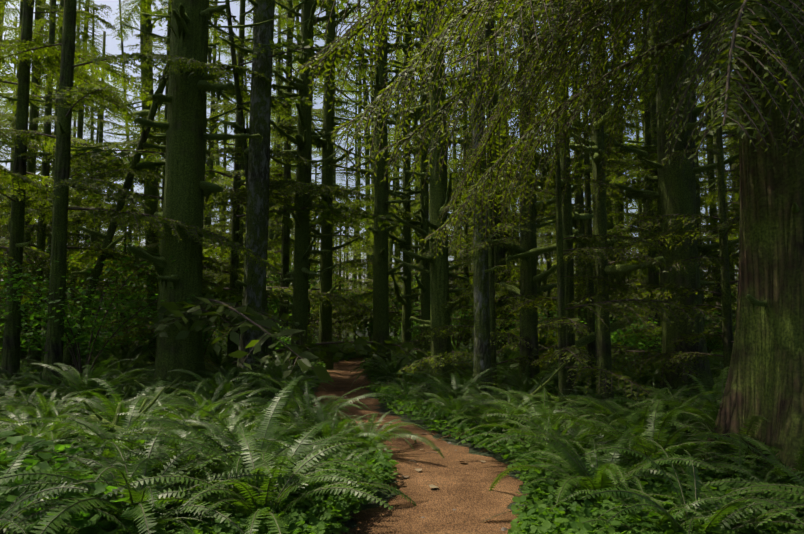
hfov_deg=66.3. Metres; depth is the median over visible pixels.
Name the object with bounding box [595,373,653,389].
fern
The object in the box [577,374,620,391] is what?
fern
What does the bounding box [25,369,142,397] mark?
fern
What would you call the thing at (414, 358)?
fern
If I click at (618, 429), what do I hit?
fern
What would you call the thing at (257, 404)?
fern
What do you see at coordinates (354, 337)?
understory
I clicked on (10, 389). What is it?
fern
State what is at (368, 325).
shrub
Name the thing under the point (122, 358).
fern
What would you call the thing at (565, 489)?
fern
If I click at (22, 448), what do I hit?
fern
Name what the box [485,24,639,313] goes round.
hemlock
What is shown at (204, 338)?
shrub
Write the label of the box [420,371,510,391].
fern
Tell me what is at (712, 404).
fern
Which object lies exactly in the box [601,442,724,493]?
fern
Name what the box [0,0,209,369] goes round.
hemlock
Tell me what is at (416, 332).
shrub
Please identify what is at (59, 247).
hemlock
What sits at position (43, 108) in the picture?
tree
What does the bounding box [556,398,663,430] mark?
fern
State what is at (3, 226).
understory
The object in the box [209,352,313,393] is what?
fern
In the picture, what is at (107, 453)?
fern
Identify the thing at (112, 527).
fern
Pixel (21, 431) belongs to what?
fern
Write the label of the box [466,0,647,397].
fir
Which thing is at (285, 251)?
hemlock
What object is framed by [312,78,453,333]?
tree
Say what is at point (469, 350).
fern
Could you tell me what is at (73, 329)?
shrub
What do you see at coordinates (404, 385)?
fern
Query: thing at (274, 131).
tree
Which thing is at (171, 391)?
fern
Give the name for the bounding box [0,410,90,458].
fern
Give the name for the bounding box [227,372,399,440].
fern
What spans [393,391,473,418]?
fern
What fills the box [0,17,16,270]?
tree
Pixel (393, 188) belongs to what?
tree
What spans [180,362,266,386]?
fern
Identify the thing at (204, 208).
understory
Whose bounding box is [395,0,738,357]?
hemlock
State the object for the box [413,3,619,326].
hemlock
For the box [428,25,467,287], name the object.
tree
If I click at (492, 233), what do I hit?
conifer tree
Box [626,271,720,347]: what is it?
understory
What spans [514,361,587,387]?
fern
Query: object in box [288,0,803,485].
cedar
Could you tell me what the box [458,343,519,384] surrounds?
fern
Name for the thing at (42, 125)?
hemlock
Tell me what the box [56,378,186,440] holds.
fern
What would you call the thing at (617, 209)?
tree
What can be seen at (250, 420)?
fern
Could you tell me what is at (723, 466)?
fern
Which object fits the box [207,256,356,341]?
shrub
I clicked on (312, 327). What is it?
understory
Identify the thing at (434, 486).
trail debris
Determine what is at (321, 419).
fern
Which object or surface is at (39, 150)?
tree
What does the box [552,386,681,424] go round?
fern
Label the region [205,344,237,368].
fern
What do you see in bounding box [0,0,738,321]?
sky
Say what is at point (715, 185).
tree
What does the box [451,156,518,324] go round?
understory
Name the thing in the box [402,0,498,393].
fir
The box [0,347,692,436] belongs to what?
ferns
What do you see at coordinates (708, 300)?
conifer tree
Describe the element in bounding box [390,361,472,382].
fern
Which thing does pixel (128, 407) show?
fern
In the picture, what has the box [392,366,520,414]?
fern
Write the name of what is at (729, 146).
hemlock
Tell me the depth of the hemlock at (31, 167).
22.72 m
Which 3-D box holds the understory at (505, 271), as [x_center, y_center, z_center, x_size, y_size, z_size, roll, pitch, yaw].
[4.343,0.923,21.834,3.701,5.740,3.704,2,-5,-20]
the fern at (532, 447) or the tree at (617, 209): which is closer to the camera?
the fern at (532, 447)
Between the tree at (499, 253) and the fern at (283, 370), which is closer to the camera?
the fern at (283, 370)
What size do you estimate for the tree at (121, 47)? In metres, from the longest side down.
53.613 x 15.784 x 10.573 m
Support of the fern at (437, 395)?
on the ground
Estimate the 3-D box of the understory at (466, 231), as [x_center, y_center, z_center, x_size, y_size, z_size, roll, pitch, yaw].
[3.667,-1.802,29.535,7.227,13.110,5.638,3,-6,-33]
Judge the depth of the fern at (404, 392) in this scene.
11.77 m
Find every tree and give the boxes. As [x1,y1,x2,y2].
[0,0,52,168]
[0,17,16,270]
[0,75,45,329]
[31,0,87,177]
[40,1,100,223]
[48,26,105,281]
[71,31,136,245]
[73,4,120,241]
[80,0,206,361]
[105,0,161,245]
[152,0,247,230]
[154,74,162,241]
[207,46,234,220]
[213,81,244,168]
[215,100,233,256]
[217,0,273,245]
[220,0,297,232]
[220,3,333,278]
[221,56,271,166]
[230,48,314,276]
[249,3,350,333]
[271,86,353,229]
[275,0,395,335]
[295,19,368,249]
[314,0,357,336]
[335,1,419,325]
[335,155,343,272]
[336,1,401,276]
[337,118,354,279]
[341,75,392,331]
[342,82,390,186]
[343,27,394,159]
[349,42,413,295]
[353,115,412,331]
[369,15,454,333]
[388,12,418,336]
[391,38,420,304]
[397,0,495,268]
[414,3,513,233]
[415,1,552,354]
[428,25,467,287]
[428,114,468,166]
[445,27,486,332]
[459,12,548,264]
[466,20,552,280]
[497,31,538,122]
[505,33,701,225]
[508,20,556,261]
[553,69,639,334]
[569,2,721,310]
[609,39,642,221]
[612,0,705,355]
[624,19,643,212]
[627,0,739,298]
[629,3,736,337]
[633,23,735,276]
[642,6,737,288]
[700,32,737,251]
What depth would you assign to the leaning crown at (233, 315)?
11.48 m
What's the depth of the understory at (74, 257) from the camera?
26.47 m
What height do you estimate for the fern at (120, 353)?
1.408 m
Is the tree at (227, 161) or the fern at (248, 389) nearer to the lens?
the fern at (248, 389)
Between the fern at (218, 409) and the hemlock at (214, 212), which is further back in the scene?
the hemlock at (214, 212)
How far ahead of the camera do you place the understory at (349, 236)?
28.27 m
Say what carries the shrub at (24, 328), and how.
on the ground
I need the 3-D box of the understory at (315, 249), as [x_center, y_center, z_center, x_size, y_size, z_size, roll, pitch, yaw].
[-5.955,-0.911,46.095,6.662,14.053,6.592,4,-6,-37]
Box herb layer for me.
[0,340,803,533]
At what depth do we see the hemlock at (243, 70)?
16.34 m
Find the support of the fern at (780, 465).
on the ground
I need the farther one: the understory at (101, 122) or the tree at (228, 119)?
the tree at (228, 119)
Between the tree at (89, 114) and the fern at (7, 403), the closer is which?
the fern at (7, 403)
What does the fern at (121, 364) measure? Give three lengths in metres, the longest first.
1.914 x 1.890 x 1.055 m
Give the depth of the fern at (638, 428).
7.51 m
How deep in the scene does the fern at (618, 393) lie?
11.65 m
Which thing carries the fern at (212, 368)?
on the ground
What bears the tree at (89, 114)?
on the ground
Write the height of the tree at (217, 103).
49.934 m
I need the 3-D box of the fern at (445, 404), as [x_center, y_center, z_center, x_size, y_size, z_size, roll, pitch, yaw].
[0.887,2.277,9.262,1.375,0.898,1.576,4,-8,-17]
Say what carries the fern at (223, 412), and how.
on the ground
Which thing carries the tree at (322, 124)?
on the ground
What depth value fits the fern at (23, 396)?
9.73 m
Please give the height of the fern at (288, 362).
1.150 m
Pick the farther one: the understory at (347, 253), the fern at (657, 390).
the understory at (347, 253)
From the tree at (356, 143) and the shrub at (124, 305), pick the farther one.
the tree at (356, 143)
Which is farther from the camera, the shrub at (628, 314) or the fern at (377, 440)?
the shrub at (628, 314)
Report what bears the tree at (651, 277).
on the ground
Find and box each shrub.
[0,242,69,327]
[0,242,213,378]
[0,294,45,363]
[0,295,68,352]
[2,293,146,371]
[43,254,138,342]
[45,237,209,348]
[87,243,218,344]
[107,290,240,349]
[130,294,278,354]
[205,254,353,320]
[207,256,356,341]
[218,318,315,359]
[314,286,420,349]
[389,303,461,343]
[390,270,516,349]
[464,303,612,352]
[578,309,661,366]
[595,297,661,345]
[639,293,735,353]
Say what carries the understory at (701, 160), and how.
on the ground
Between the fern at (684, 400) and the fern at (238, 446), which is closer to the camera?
the fern at (238, 446)
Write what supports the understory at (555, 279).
on the ground
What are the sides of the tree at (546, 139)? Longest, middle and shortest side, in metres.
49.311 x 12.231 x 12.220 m
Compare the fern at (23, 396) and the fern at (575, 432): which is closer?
the fern at (575, 432)
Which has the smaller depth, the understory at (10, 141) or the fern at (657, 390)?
the fern at (657, 390)
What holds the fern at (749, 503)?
on the ground
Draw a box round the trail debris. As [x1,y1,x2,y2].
[329,370,507,530]
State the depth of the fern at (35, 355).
18.65 m
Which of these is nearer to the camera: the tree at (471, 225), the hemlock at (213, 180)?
the hemlock at (213, 180)
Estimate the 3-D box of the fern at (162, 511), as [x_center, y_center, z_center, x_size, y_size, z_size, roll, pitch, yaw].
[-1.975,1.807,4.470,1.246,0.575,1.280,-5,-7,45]
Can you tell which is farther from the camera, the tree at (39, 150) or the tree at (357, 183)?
the tree at (357, 183)
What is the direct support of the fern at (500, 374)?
on the ground
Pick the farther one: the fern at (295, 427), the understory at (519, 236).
the understory at (519, 236)
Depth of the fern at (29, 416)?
8.19 m
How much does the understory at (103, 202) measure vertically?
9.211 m
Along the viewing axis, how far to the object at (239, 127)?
15.55 m
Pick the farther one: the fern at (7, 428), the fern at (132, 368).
the fern at (132, 368)
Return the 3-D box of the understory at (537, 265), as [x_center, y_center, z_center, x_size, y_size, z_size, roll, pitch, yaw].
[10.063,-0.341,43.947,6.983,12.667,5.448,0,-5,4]
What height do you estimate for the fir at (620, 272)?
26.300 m
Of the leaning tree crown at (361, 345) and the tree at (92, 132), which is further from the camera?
the tree at (92, 132)
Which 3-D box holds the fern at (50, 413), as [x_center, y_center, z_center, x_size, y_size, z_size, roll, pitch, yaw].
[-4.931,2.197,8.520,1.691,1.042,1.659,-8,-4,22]
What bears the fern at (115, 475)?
on the ground
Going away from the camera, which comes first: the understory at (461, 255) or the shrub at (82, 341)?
the shrub at (82, 341)
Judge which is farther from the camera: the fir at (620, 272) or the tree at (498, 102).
the tree at (498, 102)
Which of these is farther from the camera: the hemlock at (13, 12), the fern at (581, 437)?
the hemlock at (13, 12)
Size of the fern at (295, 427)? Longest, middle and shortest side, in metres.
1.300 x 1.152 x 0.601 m
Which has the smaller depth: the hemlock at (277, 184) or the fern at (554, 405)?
the fern at (554, 405)
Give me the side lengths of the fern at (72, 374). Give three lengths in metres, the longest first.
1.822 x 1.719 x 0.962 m
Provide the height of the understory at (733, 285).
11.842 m
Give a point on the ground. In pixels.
(352, 523)
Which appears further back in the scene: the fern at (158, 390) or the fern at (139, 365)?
the fern at (139, 365)
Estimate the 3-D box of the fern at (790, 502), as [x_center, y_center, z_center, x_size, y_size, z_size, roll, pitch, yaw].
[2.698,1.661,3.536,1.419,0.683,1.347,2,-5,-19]
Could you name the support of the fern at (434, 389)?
on the ground
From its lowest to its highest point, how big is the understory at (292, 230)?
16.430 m
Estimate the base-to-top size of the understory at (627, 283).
17.877 m
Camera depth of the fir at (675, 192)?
12.67 m
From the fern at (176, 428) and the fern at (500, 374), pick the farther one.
the fern at (500, 374)
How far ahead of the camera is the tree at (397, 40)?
62.96 m
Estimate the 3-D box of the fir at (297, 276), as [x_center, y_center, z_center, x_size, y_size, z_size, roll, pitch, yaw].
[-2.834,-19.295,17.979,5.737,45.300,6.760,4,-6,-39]
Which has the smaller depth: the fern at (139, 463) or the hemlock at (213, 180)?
the fern at (139, 463)
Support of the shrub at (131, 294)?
on the ground
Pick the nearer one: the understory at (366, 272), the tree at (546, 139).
the understory at (366, 272)
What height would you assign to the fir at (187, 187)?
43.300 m
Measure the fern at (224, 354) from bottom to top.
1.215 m
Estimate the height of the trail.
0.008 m
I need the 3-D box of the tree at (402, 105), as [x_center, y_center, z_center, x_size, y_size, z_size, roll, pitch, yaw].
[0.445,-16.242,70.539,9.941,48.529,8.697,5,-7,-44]
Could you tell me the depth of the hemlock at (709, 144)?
26.54 m
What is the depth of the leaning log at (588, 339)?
13.24 m
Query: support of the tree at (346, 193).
on the ground
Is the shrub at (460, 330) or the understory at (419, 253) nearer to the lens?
the shrub at (460, 330)
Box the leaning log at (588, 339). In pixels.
[510,316,633,392]
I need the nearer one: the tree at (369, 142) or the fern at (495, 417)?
the fern at (495, 417)
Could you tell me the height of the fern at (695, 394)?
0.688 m
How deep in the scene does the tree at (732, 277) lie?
36.58 m
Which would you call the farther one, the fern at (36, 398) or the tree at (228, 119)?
the tree at (228, 119)
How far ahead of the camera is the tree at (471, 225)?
64.84 m
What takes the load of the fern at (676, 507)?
on the ground
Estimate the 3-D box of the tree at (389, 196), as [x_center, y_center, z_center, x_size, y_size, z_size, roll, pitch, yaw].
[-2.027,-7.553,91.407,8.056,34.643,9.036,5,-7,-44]
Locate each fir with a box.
[74,0,319,394]
[150,0,289,373]
[248,0,414,369]
[270,0,366,377]
[313,0,424,371]
[346,0,470,354]
[359,0,468,368]
[365,0,517,388]
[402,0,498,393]
[451,1,589,400]
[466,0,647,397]
[508,0,663,409]
[602,0,738,397]
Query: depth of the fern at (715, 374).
14.13 m
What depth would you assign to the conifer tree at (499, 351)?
15.89 m
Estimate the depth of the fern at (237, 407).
8.13 m
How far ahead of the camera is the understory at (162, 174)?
42.29 m
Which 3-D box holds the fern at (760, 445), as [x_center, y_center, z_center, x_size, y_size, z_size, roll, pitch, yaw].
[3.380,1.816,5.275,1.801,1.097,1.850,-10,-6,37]
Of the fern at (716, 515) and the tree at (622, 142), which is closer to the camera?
the fern at (716, 515)
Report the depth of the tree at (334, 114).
87.96 m
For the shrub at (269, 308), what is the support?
on the ground
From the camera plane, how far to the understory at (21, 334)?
20.86 m
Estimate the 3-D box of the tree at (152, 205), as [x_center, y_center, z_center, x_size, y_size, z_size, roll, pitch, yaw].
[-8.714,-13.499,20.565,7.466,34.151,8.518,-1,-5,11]
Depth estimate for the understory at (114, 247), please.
28.34 m
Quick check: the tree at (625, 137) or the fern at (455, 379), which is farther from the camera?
the tree at (625, 137)
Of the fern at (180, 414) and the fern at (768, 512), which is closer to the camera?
the fern at (768, 512)
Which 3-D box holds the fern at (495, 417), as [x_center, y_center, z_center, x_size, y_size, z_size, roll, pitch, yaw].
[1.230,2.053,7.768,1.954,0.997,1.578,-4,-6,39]
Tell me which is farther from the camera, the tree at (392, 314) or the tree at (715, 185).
the tree at (715, 185)
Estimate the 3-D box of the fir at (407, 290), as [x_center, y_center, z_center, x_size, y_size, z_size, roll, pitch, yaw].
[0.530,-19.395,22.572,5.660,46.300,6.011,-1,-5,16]
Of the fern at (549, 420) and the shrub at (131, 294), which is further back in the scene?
the shrub at (131, 294)
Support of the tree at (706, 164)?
on the ground
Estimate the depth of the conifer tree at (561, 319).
9.40 m
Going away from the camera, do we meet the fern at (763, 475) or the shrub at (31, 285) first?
the fern at (763, 475)
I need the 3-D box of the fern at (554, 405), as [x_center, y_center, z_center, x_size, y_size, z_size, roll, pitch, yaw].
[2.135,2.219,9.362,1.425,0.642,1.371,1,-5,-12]
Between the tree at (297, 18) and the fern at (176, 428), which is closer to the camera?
the fern at (176, 428)
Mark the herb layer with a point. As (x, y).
(535, 516)
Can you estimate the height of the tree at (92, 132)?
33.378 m
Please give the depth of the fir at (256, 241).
15.04 m
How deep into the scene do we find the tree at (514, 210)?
74.70 m
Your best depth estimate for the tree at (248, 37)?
64.06 m
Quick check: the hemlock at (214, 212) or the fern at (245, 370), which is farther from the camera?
the hemlock at (214, 212)
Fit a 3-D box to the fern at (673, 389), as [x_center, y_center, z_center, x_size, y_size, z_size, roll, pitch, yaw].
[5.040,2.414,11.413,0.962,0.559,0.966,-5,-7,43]
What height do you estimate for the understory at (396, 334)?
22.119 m
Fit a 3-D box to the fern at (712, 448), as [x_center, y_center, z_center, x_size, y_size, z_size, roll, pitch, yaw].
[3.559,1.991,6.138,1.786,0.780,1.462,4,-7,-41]
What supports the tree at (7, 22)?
on the ground
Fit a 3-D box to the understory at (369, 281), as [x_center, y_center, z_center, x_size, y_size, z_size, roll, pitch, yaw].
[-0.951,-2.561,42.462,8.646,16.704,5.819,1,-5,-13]
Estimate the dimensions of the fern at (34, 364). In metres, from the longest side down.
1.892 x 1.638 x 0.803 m
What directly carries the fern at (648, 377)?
on the ground
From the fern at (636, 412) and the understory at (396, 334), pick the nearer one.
the fern at (636, 412)
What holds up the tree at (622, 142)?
on the ground
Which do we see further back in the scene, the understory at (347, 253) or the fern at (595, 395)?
the understory at (347, 253)
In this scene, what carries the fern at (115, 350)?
on the ground
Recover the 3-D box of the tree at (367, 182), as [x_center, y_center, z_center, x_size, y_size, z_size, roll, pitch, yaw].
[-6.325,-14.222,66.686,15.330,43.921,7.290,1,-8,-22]
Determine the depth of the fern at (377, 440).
7.04 m
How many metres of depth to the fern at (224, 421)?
7.44 m
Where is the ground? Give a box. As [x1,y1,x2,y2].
[0,324,787,533]
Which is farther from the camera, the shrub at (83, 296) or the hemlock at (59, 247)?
the shrub at (83, 296)
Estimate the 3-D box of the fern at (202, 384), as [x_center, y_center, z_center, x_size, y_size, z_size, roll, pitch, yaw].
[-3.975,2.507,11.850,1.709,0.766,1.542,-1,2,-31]
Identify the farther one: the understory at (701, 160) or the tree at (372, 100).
the tree at (372, 100)
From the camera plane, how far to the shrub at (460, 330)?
23.80 m
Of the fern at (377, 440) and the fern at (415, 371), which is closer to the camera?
the fern at (377, 440)
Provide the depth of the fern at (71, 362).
17.47 m
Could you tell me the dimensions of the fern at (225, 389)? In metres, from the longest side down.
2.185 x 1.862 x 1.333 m
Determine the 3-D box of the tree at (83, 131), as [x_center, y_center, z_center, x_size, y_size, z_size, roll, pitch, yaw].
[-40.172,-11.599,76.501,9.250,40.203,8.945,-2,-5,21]
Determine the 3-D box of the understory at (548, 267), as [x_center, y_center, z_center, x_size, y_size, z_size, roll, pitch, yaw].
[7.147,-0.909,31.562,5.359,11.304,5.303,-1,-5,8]
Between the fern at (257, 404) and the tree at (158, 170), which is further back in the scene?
the tree at (158, 170)
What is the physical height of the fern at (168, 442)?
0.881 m
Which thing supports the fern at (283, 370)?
on the ground
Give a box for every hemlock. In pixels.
[0,0,132,358]
[0,0,143,350]
[0,0,144,317]
[0,0,152,382]
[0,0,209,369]
[0,0,282,396]
[0,0,360,319]
[0,0,422,364]
[0,1,141,284]
[0,3,131,281]
[0,164,59,201]
[0,176,52,334]
[46,19,290,310]
[78,0,310,346]
[115,18,293,293]
[118,1,429,350]
[202,0,357,360]
[294,24,556,319]
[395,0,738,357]
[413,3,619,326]
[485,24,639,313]
[536,0,739,337]
[594,12,739,284]
[656,74,739,252]
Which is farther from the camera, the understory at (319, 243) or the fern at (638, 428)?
the understory at (319, 243)
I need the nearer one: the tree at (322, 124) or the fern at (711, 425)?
the fern at (711, 425)
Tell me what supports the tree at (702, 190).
on the ground
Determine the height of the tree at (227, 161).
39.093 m
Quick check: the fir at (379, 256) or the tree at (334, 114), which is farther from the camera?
the tree at (334, 114)
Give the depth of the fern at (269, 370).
11.47 m
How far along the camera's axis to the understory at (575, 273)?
23.73 m
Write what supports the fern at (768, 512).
on the ground
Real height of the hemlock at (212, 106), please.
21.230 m
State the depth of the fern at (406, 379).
13.42 m
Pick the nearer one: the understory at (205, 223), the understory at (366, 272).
the understory at (205, 223)
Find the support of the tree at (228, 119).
on the ground
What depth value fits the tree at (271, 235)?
58.63 m
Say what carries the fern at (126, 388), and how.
on the ground
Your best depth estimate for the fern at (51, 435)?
6.84 m
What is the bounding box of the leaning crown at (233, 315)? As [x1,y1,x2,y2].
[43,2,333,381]
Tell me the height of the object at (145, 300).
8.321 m
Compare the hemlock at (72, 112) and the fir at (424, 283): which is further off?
the hemlock at (72, 112)
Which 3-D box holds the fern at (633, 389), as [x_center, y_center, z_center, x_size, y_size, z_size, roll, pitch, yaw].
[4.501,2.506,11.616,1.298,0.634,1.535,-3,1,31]
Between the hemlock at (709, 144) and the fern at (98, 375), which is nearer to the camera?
the fern at (98, 375)
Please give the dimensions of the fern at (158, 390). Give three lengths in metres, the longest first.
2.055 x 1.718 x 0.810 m
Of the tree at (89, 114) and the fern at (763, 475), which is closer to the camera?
the fern at (763, 475)
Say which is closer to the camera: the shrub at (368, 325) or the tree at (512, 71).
the shrub at (368, 325)
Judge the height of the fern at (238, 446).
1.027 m
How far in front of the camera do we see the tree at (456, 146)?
98.73 m
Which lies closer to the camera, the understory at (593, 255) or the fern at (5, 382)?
the fern at (5, 382)
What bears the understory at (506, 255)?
on the ground
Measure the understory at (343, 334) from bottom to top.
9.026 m
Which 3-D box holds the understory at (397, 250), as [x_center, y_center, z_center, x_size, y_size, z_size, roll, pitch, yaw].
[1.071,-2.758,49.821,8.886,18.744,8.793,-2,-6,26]
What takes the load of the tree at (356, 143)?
on the ground
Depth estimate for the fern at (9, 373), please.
13.16 m
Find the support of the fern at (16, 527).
on the ground
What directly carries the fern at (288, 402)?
on the ground
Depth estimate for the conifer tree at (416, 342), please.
17.40 m
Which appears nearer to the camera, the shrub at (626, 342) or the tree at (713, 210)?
the shrub at (626, 342)
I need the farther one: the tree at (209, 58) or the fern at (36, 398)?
the tree at (209, 58)
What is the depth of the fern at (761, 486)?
3.77 m
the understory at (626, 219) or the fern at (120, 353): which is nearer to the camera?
the fern at (120, 353)
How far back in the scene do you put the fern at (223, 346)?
20.56 m
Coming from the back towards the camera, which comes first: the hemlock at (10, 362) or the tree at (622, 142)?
the tree at (622, 142)
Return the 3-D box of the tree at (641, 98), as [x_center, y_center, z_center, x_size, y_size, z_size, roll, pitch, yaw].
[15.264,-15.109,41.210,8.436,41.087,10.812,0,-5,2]
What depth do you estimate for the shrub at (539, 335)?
20.63 m
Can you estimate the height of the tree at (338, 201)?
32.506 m
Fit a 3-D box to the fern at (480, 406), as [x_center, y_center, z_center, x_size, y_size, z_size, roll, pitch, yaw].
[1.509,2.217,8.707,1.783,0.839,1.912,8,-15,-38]
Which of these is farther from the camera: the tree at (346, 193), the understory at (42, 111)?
the tree at (346, 193)
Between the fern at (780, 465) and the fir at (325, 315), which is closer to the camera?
the fern at (780, 465)
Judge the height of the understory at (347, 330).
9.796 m
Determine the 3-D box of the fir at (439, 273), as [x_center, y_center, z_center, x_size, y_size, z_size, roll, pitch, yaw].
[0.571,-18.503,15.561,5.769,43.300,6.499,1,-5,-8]
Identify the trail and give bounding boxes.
[313,357,528,533]
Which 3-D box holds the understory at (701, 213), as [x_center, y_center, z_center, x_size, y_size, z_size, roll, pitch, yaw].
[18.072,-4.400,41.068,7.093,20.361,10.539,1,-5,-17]
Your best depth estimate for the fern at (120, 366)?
14.84 m
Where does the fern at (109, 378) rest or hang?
on the ground
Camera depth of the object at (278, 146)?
41.35 m
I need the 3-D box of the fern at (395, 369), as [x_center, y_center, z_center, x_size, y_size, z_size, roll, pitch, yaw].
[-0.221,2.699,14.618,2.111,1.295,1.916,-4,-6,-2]
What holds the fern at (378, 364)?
on the ground
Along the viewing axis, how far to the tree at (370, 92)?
84.81 m
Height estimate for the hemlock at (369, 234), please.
19.890 m
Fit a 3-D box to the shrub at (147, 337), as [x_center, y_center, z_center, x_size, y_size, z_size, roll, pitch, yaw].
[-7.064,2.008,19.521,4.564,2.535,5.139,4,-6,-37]
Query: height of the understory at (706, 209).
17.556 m
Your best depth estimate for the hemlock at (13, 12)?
27.30 m
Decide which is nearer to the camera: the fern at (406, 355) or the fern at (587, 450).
the fern at (587, 450)
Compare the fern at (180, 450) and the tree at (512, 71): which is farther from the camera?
the tree at (512, 71)
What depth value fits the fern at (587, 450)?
5.54 m
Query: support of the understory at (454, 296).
on the ground
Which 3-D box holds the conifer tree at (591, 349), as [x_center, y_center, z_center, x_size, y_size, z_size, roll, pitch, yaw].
[4.290,-1.633,13.329,3.240,9.300,4.814,1,-5,-16]
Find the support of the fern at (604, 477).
on the ground
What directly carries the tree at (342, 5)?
on the ground
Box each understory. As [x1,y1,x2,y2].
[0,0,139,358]
[0,1,107,347]
[0,79,38,302]
[0,126,41,346]
[0,130,128,339]
[0,141,47,298]
[0,147,42,331]
[43,195,110,341]
[65,133,145,350]
[69,31,139,324]
[69,112,145,321]
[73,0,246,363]
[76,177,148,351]
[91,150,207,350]
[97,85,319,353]
[136,144,230,238]
[137,159,227,348]
[203,58,347,344]
[203,146,226,288]
[213,102,275,340]
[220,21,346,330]
[267,155,312,320]
[269,44,420,328]
[274,235,347,340]
[278,92,373,330]
[288,221,369,343]
[289,164,360,340]
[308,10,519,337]
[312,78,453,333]
[313,240,354,336]
[318,181,364,337]
[332,125,416,330]
[332,222,366,340]
[336,138,419,328]
[346,123,457,334]
[352,208,413,329]
[353,58,472,329]
[356,99,420,337]
[411,93,519,351]
[449,263,519,339]
[450,227,473,338]
[451,149,577,359]
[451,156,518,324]
[455,135,546,322]
[465,215,556,353]
[510,146,576,341]
[511,158,595,339]
[511,207,552,320]
[538,22,661,334]
[538,78,637,322]
[538,104,655,326]
[540,192,613,342]
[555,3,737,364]
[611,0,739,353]
[612,96,704,342]
[624,170,637,297]
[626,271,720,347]
[627,126,736,298]
[627,142,734,318]
[699,140,737,290]
[702,145,711,296]
[706,251,738,331]
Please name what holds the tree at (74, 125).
on the ground
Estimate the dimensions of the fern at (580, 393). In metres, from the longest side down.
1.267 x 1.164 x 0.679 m
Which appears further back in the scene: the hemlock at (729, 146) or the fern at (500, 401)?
the hemlock at (729, 146)
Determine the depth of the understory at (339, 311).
33.87 m
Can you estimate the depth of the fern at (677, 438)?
6.75 m
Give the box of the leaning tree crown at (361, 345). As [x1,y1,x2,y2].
[78,12,454,368]
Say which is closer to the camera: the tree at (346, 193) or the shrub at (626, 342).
the shrub at (626, 342)
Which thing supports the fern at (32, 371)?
on the ground
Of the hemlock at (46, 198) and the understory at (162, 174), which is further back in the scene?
the understory at (162, 174)
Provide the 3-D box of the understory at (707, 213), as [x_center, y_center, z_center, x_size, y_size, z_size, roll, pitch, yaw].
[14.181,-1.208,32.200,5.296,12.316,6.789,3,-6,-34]
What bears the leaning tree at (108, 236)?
on the ground
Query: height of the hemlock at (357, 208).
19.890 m
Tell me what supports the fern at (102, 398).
on the ground
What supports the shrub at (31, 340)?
on the ground
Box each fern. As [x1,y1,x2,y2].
[0,364,63,387]
[0,370,90,401]
[0,374,37,395]
[0,376,38,399]
[0,385,68,426]
[0,388,78,417]
[0,388,126,428]
[0,400,22,436]
[0,404,85,431]
[0,406,107,454]
[0,408,126,460]
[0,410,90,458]
[0,421,40,459]
[0,428,321,533]
[0,430,85,471]
[0,440,131,533]
[0,493,221,533]
[3,390,202,490]
[7,363,159,406]
[14,389,62,403]
[15,358,153,413]
[20,358,71,370]
[20,367,42,377]
[21,349,85,362]
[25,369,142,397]
[31,357,97,368]
[38,366,92,385]
[38,471,215,533]
[51,431,153,470]
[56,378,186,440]
[56,394,135,406]
[66,432,294,502]
[77,347,156,376]
[78,375,179,397]
[82,358,154,375]
[84,339,155,363]
[84,353,153,364]
[87,432,398,533]
[88,366,157,389]
[93,345,141,361]
[98,399,165,409]
[98,423,280,498]
[101,377,198,415]
[110,364,154,390]
[111,356,154,372]
[116,408,307,462]
[122,420,416,533]
[127,380,288,427]
[132,375,376,515]
[133,443,376,514]
[140,398,261,431]
[145,367,282,409]
[146,436,249,479]
[150,376,192,394]
[155,376,232,395]
[160,395,278,427]
[177,407,260,445]
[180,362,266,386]
[187,415,283,441]
[195,373,282,398]
[203,339,238,359]
[204,347,226,361]
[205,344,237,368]
[205,363,244,378]
[205,402,286,435]
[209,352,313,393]
[212,369,260,385]
[224,374,353,419]
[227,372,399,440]
[232,394,277,416]
[235,400,354,449]
[236,365,306,387]
[239,353,341,401]
[241,351,326,393]
[247,410,288,423]
[267,394,392,450]
[268,421,349,437]
[279,352,322,369]
[296,444,397,473]
[299,410,444,465]
[348,353,429,386]
[358,358,409,379]
[371,378,442,398]
[372,370,436,393]
[383,384,438,404]
[386,362,427,378]
[390,348,429,367]
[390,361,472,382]
[391,347,430,362]
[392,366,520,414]
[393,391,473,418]
[403,382,493,412]
[405,387,502,431]
[410,383,488,413]
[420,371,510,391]
[436,384,571,446]
[437,393,555,428]
[443,354,518,386]
[451,386,610,452]
[452,339,472,362]
[455,412,606,473]
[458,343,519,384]
[464,393,540,425]
[465,380,572,412]
[468,376,558,398]
[470,360,587,395]
[472,391,560,431]
[483,413,740,522]
[497,414,645,463]
[498,390,580,407]
[505,442,656,508]
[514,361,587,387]
[515,424,620,461]
[523,391,750,481]
[534,476,617,511]
[535,388,617,411]
[540,369,586,394]
[545,367,617,388]
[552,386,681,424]
[553,386,709,453]
[554,423,672,442]
[555,379,595,395]
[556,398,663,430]
[563,474,765,533]
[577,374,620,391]
[581,439,803,533]
[582,426,783,498]
[587,357,700,388]
[592,376,654,397]
[592,385,722,441]
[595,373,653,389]
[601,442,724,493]
[619,366,728,434]
[619,379,669,400]
[623,473,803,533]
[629,385,717,432]
[630,383,702,401]
[636,427,703,458]
[638,384,708,407]
[641,400,803,478]
[642,382,697,396]
[674,433,803,507]
[677,392,711,411]
[686,478,803,533]
[692,430,746,461]
[699,457,803,502]
[702,493,789,532]
[711,367,722,380]
[715,455,803,533]
[736,497,803,529]
[740,453,803,525]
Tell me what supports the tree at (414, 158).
on the ground
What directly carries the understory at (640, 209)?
on the ground
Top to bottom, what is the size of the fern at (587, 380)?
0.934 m

